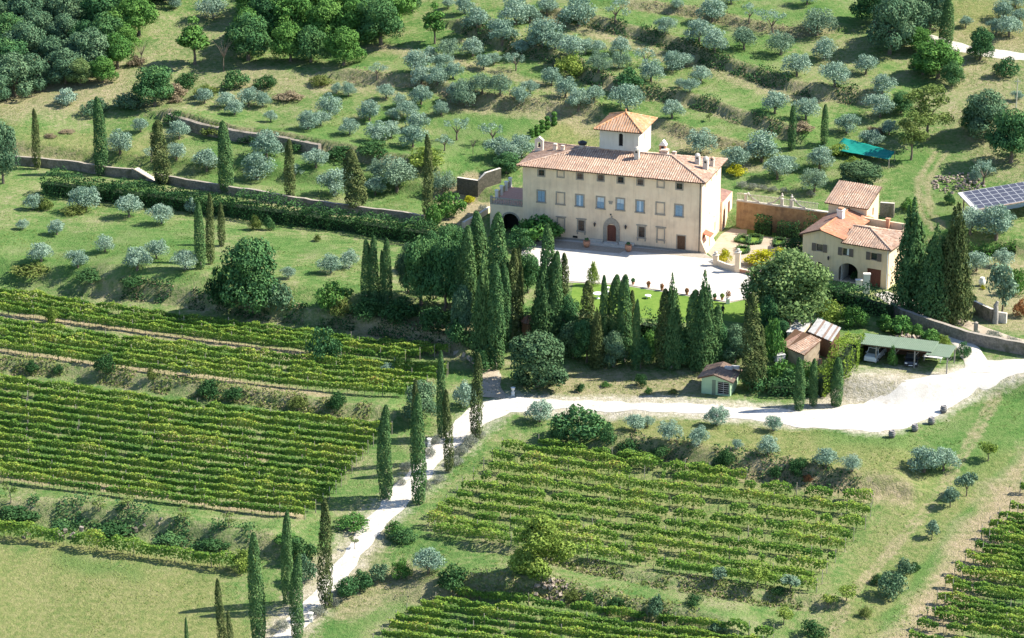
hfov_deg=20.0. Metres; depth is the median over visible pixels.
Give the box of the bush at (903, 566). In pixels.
[894,557,916,575]
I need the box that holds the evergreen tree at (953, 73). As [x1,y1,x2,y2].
[939,60,965,86]
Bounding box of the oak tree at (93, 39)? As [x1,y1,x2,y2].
[71,26,112,64]
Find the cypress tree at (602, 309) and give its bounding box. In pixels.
[598,275,608,359]
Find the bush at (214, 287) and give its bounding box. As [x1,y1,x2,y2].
[203,265,230,305]
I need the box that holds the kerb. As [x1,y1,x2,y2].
[569,281,746,301]
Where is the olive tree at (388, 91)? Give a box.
[375,83,394,98]
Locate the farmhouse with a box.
[799,180,904,289]
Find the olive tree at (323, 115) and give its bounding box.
[313,111,332,125]
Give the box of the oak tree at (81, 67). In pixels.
[65,57,92,84]
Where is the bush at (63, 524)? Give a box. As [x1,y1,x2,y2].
[51,519,78,531]
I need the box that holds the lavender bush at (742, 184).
[736,181,747,188]
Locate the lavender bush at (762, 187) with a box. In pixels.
[758,184,766,189]
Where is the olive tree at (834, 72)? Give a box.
[818,61,850,87]
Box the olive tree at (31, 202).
[22,193,43,209]
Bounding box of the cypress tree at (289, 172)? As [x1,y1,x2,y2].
[283,139,295,195]
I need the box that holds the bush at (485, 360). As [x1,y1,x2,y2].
[473,348,493,371]
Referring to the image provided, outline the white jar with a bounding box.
[979,277,985,285]
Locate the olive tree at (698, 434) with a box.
[687,424,711,446]
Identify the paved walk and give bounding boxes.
[533,239,712,258]
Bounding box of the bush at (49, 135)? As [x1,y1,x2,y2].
[44,133,56,137]
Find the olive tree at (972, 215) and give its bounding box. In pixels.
[953,205,987,234]
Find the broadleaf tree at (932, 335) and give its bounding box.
[920,328,939,340]
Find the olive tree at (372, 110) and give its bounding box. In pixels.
[356,99,380,120]
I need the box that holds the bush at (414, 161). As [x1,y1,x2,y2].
[408,146,445,167]
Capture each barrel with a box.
[888,430,894,437]
[911,423,917,431]
[928,416,934,424]
[940,405,946,412]
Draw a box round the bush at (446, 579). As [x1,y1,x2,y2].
[436,563,468,591]
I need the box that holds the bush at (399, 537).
[390,527,418,543]
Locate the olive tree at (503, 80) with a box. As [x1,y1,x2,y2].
[487,72,513,95]
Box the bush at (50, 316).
[44,306,58,323]
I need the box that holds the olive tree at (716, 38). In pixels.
[700,27,729,51]
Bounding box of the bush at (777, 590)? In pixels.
[771,586,784,595]
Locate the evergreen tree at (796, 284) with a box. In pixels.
[739,247,833,325]
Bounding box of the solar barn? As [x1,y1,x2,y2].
[958,182,1023,211]
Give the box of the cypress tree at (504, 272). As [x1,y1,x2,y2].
[498,263,511,349]
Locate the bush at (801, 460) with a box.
[788,457,808,467]
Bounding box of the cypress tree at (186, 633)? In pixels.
[184,617,188,637]
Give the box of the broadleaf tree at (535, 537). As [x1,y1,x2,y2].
[507,513,578,580]
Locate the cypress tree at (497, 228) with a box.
[487,211,513,341]
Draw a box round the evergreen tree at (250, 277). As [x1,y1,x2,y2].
[219,236,279,313]
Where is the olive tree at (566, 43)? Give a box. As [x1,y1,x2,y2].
[555,34,587,54]
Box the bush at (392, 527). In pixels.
[384,519,405,536]
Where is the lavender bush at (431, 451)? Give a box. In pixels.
[425,445,435,456]
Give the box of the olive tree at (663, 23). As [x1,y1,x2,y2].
[653,16,678,33]
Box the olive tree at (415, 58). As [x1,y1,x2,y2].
[402,48,434,72]
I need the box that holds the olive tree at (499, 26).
[486,18,519,45]
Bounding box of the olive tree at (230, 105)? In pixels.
[223,99,244,114]
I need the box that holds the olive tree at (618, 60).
[609,50,632,68]
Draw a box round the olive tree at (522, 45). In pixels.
[510,39,529,53]
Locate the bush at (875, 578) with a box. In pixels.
[869,573,882,584]
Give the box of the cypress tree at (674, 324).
[654,272,684,369]
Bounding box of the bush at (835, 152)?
[826,142,848,156]
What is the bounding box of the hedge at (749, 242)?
[747,233,763,244]
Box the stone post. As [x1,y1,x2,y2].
[973,321,977,331]
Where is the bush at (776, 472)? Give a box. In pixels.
[767,465,782,477]
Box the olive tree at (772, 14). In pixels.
[756,9,786,32]
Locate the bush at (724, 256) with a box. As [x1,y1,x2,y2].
[718,248,732,261]
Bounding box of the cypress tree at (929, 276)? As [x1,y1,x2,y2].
[910,222,952,322]
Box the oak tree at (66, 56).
[46,47,80,83]
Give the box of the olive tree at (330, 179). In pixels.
[317,167,351,196]
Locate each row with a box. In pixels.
[0,286,450,352]
[0,290,435,356]
[0,298,421,358]
[0,302,405,361]
[0,316,447,373]
[0,324,436,381]
[0,327,428,384]
[0,335,417,389]
[0,339,407,396]
[0,373,392,431]
[0,380,377,439]
[0,389,373,446]
[0,397,369,452]
[0,403,363,459]
[0,411,357,466]
[0,418,352,471]
[0,425,346,479]
[0,432,341,486]
[0,440,336,492]
[0,448,329,499]
[0,454,323,503]
[0,459,315,512]
[0,466,305,515]
[0,519,237,569]
[340,353,448,371]
[381,625,450,637]
[388,617,514,637]
[394,610,590,637]
[405,606,657,637]
[420,597,718,637]
[427,509,822,581]
[432,521,817,592]
[434,592,763,637]
[436,501,828,573]
[444,495,836,562]
[455,586,774,637]
[456,488,845,551]
[461,477,854,541]
[472,467,865,528]
[483,458,871,516]
[491,448,873,503]
[501,437,747,480]
[537,436,709,471]
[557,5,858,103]
[908,627,967,637]
[916,614,1023,637]
[926,601,1023,626]
[933,607,1023,632]
[937,590,1023,609]
[944,575,1023,595]
[944,595,1023,618]
[952,579,1023,603]
[954,560,1023,579]
[962,566,1023,586]
[965,547,1023,566]
[972,552,1023,570]
[974,538,1023,553]
[980,524,1023,540]
[982,542,1023,558]
[988,516,1023,530]
[988,530,1023,544]
[996,522,1023,535]
[998,509,1023,520]
[1006,513,1023,524]
[1009,498,1023,510]
[1019,479,1023,492]
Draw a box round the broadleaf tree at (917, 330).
[911,323,923,335]
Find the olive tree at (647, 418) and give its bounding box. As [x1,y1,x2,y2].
[640,415,655,426]
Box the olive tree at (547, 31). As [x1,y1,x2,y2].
[525,16,565,46]
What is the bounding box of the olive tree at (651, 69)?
[638,58,665,81]
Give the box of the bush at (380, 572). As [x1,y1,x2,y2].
[369,563,390,581]
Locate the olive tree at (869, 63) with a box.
[853,53,878,74]
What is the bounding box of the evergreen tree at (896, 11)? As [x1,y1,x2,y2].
[866,0,916,54]
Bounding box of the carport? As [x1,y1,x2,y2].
[856,333,958,373]
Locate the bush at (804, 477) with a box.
[802,474,812,481]
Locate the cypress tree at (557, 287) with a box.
[549,251,563,337]
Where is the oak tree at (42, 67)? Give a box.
[14,52,50,90]
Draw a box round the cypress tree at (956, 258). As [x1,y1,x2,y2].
[934,201,975,325]
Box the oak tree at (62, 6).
[44,0,85,30]
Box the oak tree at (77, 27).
[67,19,104,49]
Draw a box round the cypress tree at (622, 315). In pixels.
[616,274,632,363]
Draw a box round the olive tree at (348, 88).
[340,81,356,96]
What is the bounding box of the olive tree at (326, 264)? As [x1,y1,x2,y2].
[315,253,342,273]
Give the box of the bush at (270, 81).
[252,74,277,88]
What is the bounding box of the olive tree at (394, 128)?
[381,120,400,138]
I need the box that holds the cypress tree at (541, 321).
[527,256,558,341]
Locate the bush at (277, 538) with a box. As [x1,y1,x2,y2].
[272,532,298,544]
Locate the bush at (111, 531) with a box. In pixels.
[93,521,130,537]
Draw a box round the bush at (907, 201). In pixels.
[901,197,917,210]
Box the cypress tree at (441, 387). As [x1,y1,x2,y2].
[436,350,446,437]
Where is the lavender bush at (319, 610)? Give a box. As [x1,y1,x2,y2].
[309,606,327,615]
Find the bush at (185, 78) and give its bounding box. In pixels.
[174,72,198,88]
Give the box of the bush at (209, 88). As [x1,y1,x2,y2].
[192,84,220,98]
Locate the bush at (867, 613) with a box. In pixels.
[858,606,872,617]
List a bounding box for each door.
[603,216,619,243]
[676,234,685,249]
[712,380,715,394]
[867,268,880,287]
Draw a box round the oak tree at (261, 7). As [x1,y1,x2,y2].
[248,0,283,38]
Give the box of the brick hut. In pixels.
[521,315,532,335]
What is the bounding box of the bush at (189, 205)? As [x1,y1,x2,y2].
[184,196,195,212]
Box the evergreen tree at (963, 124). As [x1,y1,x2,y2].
[958,103,982,132]
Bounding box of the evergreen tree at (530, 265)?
[518,251,540,292]
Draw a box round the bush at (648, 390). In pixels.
[644,387,651,393]
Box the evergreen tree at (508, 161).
[491,151,519,173]
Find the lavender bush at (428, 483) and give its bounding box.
[424,480,431,489]
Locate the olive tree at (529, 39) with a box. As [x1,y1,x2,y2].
[525,28,542,47]
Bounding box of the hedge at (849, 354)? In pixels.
[817,330,865,397]
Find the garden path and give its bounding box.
[707,228,799,271]
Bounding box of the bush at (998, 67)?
[991,56,1019,76]
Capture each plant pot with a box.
[583,238,589,247]
[625,242,631,251]
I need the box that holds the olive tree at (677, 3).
[670,0,683,9]
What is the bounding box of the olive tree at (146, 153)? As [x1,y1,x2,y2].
[142,147,157,161]
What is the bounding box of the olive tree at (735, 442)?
[731,439,743,448]
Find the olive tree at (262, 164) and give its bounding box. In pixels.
[240,151,277,180]
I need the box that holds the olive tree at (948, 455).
[933,446,961,471]
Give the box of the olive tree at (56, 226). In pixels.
[46,219,64,234]
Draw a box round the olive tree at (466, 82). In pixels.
[454,77,474,91]
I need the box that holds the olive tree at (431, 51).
[423,45,437,57]
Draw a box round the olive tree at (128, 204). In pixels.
[114,194,143,217]
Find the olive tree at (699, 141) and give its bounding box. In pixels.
[686,127,717,153]
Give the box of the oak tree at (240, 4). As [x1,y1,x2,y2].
[233,0,256,12]
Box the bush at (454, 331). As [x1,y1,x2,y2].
[444,317,473,346]
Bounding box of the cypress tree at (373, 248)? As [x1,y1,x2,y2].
[367,236,379,301]
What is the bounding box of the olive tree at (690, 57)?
[678,52,694,66]
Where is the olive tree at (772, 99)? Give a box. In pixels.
[762,89,791,113]
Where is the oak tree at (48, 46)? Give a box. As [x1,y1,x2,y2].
[38,34,66,68]
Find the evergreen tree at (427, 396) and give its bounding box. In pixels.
[401,379,438,419]
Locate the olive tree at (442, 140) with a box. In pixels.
[435,134,454,150]
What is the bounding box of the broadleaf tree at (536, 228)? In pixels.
[522,214,564,241]
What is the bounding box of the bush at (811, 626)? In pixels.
[800,619,830,637]
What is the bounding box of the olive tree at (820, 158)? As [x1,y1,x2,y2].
[805,145,835,168]
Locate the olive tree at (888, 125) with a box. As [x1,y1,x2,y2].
[879,119,898,134]
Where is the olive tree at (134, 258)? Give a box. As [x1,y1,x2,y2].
[121,246,153,270]
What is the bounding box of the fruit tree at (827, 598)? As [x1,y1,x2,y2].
[821,593,838,608]
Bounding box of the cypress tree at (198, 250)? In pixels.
[193,200,206,268]
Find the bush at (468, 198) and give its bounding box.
[463,195,474,202]
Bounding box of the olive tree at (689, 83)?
[681,78,700,91]
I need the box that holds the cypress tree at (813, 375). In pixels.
[808,358,818,406]
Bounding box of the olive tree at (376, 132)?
[363,120,390,140]
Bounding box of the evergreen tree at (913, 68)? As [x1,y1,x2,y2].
[907,50,934,74]
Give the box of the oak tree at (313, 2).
[309,0,323,12]
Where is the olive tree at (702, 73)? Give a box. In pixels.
[687,65,712,82]
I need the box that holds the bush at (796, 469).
[788,462,802,476]
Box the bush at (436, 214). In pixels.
[425,202,445,225]
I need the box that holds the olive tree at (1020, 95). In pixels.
[1010,90,1023,100]
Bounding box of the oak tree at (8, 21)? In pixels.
[0,11,26,45]
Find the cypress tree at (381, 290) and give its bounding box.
[379,250,385,302]
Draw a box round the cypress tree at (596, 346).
[587,307,606,369]
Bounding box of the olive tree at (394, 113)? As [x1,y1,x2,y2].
[384,108,400,119]
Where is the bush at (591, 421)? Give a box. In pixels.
[546,403,608,442]
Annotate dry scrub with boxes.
[0,354,372,419]
[119,275,442,349]
[349,66,573,115]
[452,568,699,630]
[463,22,784,133]
[512,553,801,609]
[567,17,858,104]
[621,433,862,495]
[641,0,811,37]
[667,121,741,149]
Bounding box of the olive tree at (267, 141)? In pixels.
[249,129,283,158]
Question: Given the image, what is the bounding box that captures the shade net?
[832,137,894,167]
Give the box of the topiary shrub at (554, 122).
[551,111,557,125]
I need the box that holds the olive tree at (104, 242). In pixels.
[94,234,114,251]
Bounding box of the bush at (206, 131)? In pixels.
[201,123,219,134]
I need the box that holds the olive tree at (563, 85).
[554,76,577,97]
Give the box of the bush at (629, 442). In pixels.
[616,438,638,453]
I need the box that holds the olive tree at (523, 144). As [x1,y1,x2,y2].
[509,134,534,157]
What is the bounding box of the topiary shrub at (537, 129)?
[534,124,539,135]
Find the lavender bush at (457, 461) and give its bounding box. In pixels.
[445,455,464,466]
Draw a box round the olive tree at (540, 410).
[523,399,553,421]
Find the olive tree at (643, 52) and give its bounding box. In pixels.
[632,48,654,63]
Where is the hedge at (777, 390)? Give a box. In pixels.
[767,374,816,397]
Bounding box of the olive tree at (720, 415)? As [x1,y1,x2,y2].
[702,405,729,425]
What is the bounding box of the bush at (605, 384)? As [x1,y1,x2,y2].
[600,381,611,386]
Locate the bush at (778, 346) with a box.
[761,316,787,362]
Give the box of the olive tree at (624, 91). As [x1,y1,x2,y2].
[607,83,646,111]
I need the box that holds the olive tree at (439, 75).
[425,66,448,85]
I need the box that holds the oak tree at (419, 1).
[410,0,421,9]
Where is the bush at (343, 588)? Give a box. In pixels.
[333,576,358,596]
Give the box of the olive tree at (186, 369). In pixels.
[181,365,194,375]
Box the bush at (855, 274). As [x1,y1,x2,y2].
[850,271,857,278]
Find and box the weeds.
[0,0,1023,637]
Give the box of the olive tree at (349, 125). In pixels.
[338,117,359,134]
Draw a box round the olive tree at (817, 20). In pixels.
[802,7,837,35]
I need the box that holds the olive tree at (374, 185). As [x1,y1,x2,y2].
[362,177,385,194]
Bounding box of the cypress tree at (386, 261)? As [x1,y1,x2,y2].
[381,238,392,302]
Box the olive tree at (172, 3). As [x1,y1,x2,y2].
[167,0,180,8]
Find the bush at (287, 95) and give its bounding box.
[271,90,304,100]
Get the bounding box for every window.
[536,189,545,203]
[537,168,544,176]
[555,191,565,205]
[556,216,565,232]
[557,170,564,177]
[574,194,584,207]
[576,172,583,180]
[576,218,586,234]
[595,196,605,209]
[597,174,604,181]
[615,197,624,211]
[616,176,624,183]
[634,199,644,213]
[636,178,644,185]
[636,224,646,240]
[655,202,664,215]
[656,180,664,188]
[656,226,665,243]
[673,204,683,217]
[675,182,683,190]
[812,243,826,252]
[838,247,852,256]
[866,252,881,261]
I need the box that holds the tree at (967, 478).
[954,472,977,495]
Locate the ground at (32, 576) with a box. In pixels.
[0,0,1023,637]
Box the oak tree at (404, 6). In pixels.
[382,0,416,20]
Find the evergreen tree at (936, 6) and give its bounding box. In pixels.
[909,0,952,29]
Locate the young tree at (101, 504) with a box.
[91,497,106,510]
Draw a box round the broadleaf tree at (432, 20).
[422,2,445,43]
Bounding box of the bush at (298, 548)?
[287,536,317,562]
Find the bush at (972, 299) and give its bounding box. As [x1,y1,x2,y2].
[967,289,977,308]
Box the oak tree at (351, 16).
[333,0,366,31]
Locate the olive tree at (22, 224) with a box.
[15,219,29,228]
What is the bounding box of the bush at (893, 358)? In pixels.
[887,344,897,365]
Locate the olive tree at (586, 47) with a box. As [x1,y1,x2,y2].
[578,37,594,54]
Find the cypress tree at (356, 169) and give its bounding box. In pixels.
[342,149,367,207]
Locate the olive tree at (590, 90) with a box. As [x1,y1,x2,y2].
[585,85,605,102]
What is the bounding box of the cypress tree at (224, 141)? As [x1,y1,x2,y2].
[217,120,233,193]
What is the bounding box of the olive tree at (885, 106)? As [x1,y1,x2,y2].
[861,93,897,117]
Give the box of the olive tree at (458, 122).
[443,117,468,139]
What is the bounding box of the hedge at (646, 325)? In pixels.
[640,306,743,354]
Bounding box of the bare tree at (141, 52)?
[133,41,146,65]
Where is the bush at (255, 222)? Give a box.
[247,214,261,229]
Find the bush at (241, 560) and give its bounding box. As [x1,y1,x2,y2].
[232,549,255,573]
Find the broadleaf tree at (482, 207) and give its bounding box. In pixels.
[477,204,486,210]
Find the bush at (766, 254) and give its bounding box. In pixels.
[743,246,786,265]
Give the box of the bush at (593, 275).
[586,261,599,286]
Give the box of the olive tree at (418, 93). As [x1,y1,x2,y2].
[407,84,433,104]
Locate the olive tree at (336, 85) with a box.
[331,82,342,93]
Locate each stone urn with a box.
[308,612,312,621]
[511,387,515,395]
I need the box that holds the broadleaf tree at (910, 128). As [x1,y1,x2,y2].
[895,110,930,159]
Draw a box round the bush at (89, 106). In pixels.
[79,97,108,116]
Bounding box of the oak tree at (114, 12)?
[104,5,135,33]
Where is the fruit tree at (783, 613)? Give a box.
[775,605,794,624]
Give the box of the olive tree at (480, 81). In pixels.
[470,72,491,94]
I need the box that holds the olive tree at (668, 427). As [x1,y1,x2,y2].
[656,419,683,440]
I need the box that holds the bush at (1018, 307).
[1012,298,1023,316]
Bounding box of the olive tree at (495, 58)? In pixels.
[488,52,502,63]
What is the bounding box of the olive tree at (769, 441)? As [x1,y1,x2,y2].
[756,434,780,454]
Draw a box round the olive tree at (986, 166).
[969,160,996,184]
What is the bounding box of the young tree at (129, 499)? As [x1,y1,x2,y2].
[118,495,136,508]
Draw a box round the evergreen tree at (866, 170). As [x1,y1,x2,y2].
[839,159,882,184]
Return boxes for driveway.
[475,359,1023,431]
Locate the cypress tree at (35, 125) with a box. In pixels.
[31,108,40,168]
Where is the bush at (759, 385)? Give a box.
[740,366,769,393]
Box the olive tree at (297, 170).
[293,163,304,180]
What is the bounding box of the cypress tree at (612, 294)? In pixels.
[608,274,624,359]
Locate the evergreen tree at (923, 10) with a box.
[892,0,931,42]
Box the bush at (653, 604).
[647,593,663,617]
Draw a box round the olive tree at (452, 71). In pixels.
[443,62,464,78]
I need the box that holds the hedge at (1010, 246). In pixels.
[968,240,1016,257]
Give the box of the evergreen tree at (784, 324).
[771,318,789,338]
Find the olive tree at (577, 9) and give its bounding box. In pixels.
[558,0,597,25]
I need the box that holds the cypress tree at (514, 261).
[507,248,520,339]
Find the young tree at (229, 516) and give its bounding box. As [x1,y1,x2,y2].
[222,512,235,527]
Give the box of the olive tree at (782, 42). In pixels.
[762,29,795,54]
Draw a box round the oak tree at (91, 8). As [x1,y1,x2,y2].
[79,0,122,22]
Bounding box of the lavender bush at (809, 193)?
[805,190,815,196]
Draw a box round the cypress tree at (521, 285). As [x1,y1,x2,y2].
[515,248,524,331]
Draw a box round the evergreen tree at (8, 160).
[0,121,20,183]
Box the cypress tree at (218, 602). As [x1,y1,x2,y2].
[214,578,226,637]
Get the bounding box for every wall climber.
[753,213,772,235]
[776,220,801,239]
[802,208,817,240]
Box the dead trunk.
[992,301,998,323]
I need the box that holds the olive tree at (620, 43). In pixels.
[609,36,631,54]
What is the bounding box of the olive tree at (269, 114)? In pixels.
[262,110,277,121]
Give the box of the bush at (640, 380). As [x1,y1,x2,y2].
[634,374,647,387]
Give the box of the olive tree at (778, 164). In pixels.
[762,154,793,179]
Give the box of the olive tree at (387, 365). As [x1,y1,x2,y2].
[381,362,394,370]
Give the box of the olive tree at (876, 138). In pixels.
[858,129,885,145]
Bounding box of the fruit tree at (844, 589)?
[838,584,857,600]
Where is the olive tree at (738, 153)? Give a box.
[720,146,750,166]
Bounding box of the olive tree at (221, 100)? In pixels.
[214,91,235,107]
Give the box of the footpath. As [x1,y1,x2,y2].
[453,350,504,397]
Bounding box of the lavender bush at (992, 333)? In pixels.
[985,330,1003,337]
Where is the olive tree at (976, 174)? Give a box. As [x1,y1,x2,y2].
[969,171,981,179]
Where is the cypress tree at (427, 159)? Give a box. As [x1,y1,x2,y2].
[421,134,433,220]
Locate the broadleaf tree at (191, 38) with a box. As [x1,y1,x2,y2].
[175,16,209,64]
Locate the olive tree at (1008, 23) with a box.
[995,15,1023,36]
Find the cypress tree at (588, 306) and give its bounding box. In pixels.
[578,280,595,322]
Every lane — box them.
[876,291,990,372]
[945,319,1023,341]
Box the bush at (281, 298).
[262,280,294,311]
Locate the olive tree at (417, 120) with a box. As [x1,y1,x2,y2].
[404,111,430,128]
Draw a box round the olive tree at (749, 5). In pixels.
[741,2,759,23]
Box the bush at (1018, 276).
[1012,267,1023,296]
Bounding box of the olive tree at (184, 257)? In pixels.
[169,249,198,270]
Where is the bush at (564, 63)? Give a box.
[554,53,583,77]
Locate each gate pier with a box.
[855,279,862,290]
[863,273,870,294]
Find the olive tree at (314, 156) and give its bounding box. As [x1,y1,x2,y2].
[300,147,329,167]
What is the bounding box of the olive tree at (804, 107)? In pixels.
[790,97,820,119]
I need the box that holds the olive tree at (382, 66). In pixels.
[368,62,387,80]
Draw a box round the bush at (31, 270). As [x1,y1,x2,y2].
[9,262,50,277]
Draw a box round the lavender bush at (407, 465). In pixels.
[399,460,413,469]
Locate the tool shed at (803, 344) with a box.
[782,318,840,367]
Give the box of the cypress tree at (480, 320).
[467,253,496,363]
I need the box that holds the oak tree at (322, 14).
[305,0,350,36]
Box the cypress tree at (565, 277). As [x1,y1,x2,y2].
[559,252,569,295]
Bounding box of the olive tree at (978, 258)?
[966,251,991,271]
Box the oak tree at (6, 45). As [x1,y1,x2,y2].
[0,37,28,56]
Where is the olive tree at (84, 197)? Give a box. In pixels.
[67,186,101,209]
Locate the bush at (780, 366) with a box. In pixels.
[766,358,795,383]
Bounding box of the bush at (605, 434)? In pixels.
[599,422,617,445]
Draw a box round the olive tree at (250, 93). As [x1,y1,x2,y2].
[237,86,258,106]
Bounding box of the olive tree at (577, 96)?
[565,87,594,111]
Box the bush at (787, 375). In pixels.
[779,374,792,385]
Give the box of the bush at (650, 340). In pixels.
[641,328,656,363]
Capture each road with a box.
[272,404,507,637]
[927,35,1023,59]
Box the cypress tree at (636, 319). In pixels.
[632,299,640,370]
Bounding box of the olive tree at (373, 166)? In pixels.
[365,158,386,178]
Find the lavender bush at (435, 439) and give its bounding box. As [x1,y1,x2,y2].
[430,435,441,444]
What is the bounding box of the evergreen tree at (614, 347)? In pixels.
[599,330,628,366]
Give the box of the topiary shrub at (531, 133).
[528,128,534,137]
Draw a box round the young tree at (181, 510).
[177,504,191,519]
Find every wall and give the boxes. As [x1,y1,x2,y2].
[15,155,131,177]
[155,174,424,223]
[167,113,320,152]
[457,168,500,196]
[462,206,489,227]
[718,260,734,271]
[736,192,827,236]
[740,268,754,275]
[880,202,894,217]
[890,303,1023,354]
[973,300,992,322]
[999,311,1006,323]
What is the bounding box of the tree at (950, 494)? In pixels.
[941,486,960,506]
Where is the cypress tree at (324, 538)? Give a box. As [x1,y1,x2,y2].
[316,498,333,608]
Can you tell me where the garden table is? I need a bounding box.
[923,354,942,359]
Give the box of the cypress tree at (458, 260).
[453,249,466,308]
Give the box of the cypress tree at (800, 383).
[793,357,805,410]
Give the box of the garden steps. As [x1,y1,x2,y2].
[132,167,154,181]
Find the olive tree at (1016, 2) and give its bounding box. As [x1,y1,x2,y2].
[1007,0,1023,7]
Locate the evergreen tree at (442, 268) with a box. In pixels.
[421,234,465,310]
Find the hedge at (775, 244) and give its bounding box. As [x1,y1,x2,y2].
[772,236,786,246]
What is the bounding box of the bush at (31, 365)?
[25,360,38,373]
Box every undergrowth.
[0,352,371,420]
[0,490,255,554]
[454,566,699,632]
[506,549,802,608]
[622,430,863,495]
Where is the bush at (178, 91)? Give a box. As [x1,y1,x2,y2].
[165,83,188,96]
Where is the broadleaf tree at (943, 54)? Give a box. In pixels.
[909,39,964,78]
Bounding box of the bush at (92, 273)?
[73,267,101,282]
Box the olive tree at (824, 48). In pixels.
[811,36,837,60]
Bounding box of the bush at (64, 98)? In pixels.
[53,87,77,104]
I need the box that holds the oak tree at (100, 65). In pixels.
[88,55,119,82]
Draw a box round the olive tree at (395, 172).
[371,154,417,192]
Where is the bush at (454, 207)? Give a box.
[430,189,466,217]
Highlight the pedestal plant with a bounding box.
[725,290,730,303]
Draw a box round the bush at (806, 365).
[794,360,813,380]
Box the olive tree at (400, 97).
[392,92,406,105]
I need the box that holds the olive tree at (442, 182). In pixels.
[429,170,457,193]
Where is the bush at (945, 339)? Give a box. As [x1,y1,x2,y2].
[937,334,950,344]
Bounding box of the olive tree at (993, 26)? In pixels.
[985,18,1004,33]
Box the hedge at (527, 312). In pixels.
[519,305,641,336]
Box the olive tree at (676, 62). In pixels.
[660,50,688,70]
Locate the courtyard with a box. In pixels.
[522,239,750,302]
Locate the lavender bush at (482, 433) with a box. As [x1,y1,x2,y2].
[470,427,485,436]
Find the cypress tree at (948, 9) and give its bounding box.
[938,0,954,45]
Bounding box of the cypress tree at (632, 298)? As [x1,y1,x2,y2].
[627,290,636,354]
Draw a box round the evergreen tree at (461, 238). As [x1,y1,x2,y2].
[454,236,477,283]
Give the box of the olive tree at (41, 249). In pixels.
[26,242,53,261]
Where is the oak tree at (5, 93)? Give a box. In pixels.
[0,73,11,100]
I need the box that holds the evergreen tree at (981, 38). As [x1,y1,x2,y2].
[966,26,994,59]
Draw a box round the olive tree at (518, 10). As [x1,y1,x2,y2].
[497,0,532,24]
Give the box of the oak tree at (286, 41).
[269,20,303,61]
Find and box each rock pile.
[22,517,162,538]
[534,577,568,601]
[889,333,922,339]
[931,172,985,193]
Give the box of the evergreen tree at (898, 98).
[891,90,913,112]
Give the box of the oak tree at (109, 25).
[82,11,131,45]
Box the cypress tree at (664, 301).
[654,288,671,368]
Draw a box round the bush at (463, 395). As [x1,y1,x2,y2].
[452,379,476,406]
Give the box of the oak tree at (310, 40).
[292,24,328,61]
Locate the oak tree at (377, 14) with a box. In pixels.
[355,0,404,44]
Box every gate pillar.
[712,251,719,265]
[734,248,741,272]
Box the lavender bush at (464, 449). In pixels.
[453,443,468,455]
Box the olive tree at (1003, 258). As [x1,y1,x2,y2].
[990,248,1014,265]
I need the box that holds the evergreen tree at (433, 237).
[420,229,445,250]
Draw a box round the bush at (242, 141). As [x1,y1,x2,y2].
[236,135,256,142]
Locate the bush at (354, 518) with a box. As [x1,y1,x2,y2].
[335,512,369,533]
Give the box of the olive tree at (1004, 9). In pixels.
[992,0,1013,16]
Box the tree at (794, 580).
[780,574,800,591]
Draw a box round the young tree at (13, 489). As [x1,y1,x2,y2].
[2,481,17,502]
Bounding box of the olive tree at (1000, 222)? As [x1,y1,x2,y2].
[976,204,1016,240]
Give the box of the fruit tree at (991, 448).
[978,441,997,460]
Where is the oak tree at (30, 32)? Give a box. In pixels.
[1,20,46,58]
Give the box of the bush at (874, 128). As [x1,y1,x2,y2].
[863,126,884,134]
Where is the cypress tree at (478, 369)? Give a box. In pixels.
[469,352,484,439]
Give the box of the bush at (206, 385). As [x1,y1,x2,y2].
[196,378,219,399]
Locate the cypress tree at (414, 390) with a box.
[410,379,420,463]
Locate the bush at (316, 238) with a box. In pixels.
[313,234,320,241]
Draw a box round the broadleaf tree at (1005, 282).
[985,262,1018,311]
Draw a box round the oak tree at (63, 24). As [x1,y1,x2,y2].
[44,13,80,40]
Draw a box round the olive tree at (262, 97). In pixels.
[253,90,272,106]
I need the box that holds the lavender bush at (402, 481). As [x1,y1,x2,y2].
[396,476,406,484]
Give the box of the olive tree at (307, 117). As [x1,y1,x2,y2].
[296,110,321,129]
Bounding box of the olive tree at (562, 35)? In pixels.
[543,31,569,49]
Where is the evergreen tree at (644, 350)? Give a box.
[629,336,653,368]
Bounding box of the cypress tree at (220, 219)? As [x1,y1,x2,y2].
[216,202,225,245]
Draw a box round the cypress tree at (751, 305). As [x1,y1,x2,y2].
[739,292,764,389]
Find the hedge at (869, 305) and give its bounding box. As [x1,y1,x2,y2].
[823,280,895,317]
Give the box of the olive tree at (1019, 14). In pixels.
[1010,8,1023,20]
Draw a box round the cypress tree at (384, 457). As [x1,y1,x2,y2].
[376,404,393,499]
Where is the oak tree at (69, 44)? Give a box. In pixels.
[59,32,91,53]
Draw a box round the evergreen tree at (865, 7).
[848,0,883,23]
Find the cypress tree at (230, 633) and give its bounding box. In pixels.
[226,610,233,637]
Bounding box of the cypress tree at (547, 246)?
[539,222,556,332]
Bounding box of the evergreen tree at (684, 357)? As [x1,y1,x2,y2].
[665,326,691,364]
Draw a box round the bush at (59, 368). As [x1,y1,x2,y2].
[53,364,63,374]
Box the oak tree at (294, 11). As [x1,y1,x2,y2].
[266,0,311,36]
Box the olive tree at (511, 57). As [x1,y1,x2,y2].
[503,52,524,70]
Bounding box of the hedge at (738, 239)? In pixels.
[734,233,748,243]
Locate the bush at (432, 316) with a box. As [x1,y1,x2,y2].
[417,305,453,331]
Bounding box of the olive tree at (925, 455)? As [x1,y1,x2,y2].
[906,445,944,473]
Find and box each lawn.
[571,283,761,323]
[747,229,779,237]
[751,237,759,242]
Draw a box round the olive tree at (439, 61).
[429,53,454,69]
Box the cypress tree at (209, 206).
[205,193,214,264]
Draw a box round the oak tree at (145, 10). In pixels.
[119,0,159,35]
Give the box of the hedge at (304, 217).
[39,165,456,243]

